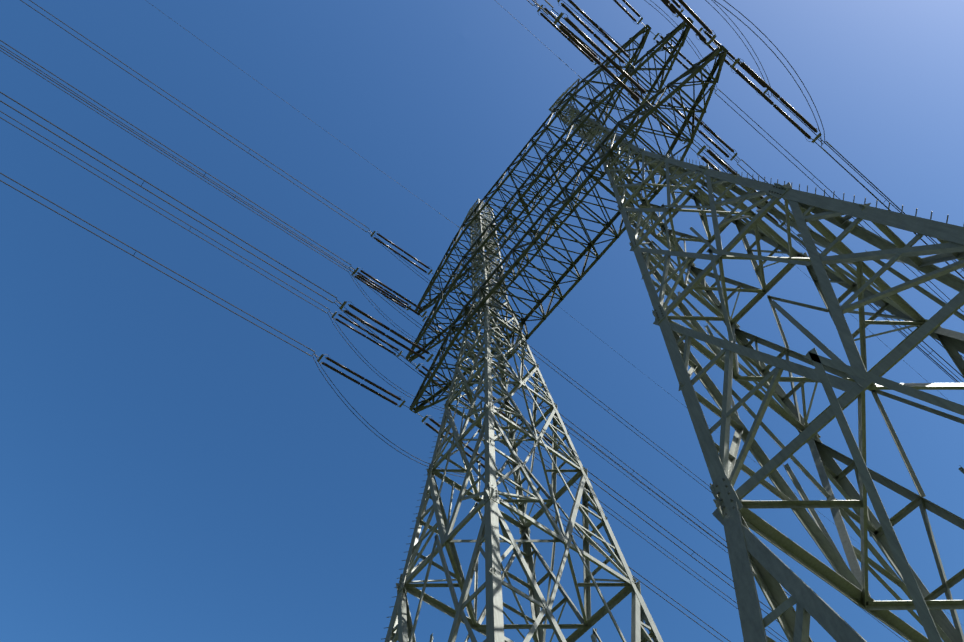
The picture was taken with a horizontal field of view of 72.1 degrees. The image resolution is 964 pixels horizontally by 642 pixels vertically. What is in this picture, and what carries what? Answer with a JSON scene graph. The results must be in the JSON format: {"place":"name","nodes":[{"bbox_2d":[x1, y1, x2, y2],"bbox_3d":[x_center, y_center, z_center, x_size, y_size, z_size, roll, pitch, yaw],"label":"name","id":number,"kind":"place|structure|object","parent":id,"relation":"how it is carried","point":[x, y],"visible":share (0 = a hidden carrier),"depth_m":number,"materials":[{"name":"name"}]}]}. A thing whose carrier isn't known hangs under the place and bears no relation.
{"place":"outdoors","nodes":[
{"label":"outdoors","id":0,"kind":"place"},
{"bbox_2d":[0,0,963,641],"label":"sky","id":1,"kind":"structure","parent":0,"point":[173,468],"materials":[{"name":"blue"}]},
{"bbox_2d":[548,78,963,641],"bbox_3d":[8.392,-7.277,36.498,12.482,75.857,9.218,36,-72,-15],"label":"pylon tower","id":2,"kind":"structure","parent":0,"point":[751,555],"depth_m":14.98,"materials":[{"name":"grey metal"}]},
{"bbox_2d":[406,17,727,413],"bbox_3d":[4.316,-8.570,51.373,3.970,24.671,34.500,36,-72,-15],"label":"pylon cross beams","id":3,"kind":"structure","parent":2,"relation":"on","point":[694,70],"depth_m":47.10,"materials":[{"name":"grey metal"}]},
{"bbox_2d":[133,0,963,568],"bbox_3d":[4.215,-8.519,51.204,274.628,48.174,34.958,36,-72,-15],"label":"insulator fittings","id":4,"kind":"object","parent":3,"relation":"attached to","point":[593,88],"visible":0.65,"depth_m":46.38,"materials":[{"name":"grey metal"}]},
{"bbox_2d":[0,0,963,641],"bbox_3d":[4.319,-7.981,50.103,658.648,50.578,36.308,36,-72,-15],"label":"power lines","id":5,"kind":"object","parent":4,"relation":"attached to","point":[452,222],"visible":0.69,"depth_m":48.19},
{"bbox_2d":[322,0,816,467],"bbox_3d":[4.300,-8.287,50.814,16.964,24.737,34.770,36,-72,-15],"label":"insulators","id":6,"kind":"object","parent":4,"relation":"attached to","point":[585,50],"visible":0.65,"depth_m":45.27,"materials":[{"name":"brown ceramic"}]},
{"bbox_2d":[398,136,785,590],"bbox_3d":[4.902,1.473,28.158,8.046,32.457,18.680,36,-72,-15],"label":"bolts","id":7,"kind":"object","parent":2,"relation":"attached to","point":[728,492],"visible":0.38,"depth_m":22.44,"materials":[{"name":"grey metal"}]},
{"bbox_2d":[397,136,820,593],"bbox_3d":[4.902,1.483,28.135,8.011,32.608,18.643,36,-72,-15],"label":"gusset plates","id":8,"kind":"object","parent":2,"relation":"attached to","point":[722,489],"visible":0.44,"depth_m":18.90,"materials":[{"name":"grey metal"}]},
{"bbox_2d":[383,96,963,638],"bbox_3d":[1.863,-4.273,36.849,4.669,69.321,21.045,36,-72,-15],"label":"step bolts","id":9,"kind":"object","parent":2,"relation":"attached to","point":[699,164],"visible":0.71,"depth_m":21.47,"materials":[{"name":"grey metal"}]},
{"bbox_3d":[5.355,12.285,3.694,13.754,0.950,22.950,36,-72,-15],"label":"foundation blocks","id":10,"kind":"object","parent":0,"visible":0},
{"bbox_2d":[385,198,662,641],"bbox_3d":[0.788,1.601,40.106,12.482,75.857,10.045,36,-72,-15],"label":"pylon tower","id":11,"kind":"structure","parent":10,"relation":"on","point":[402,628],"depth_m":25.07,"materials":[{"name":"grey metal"}]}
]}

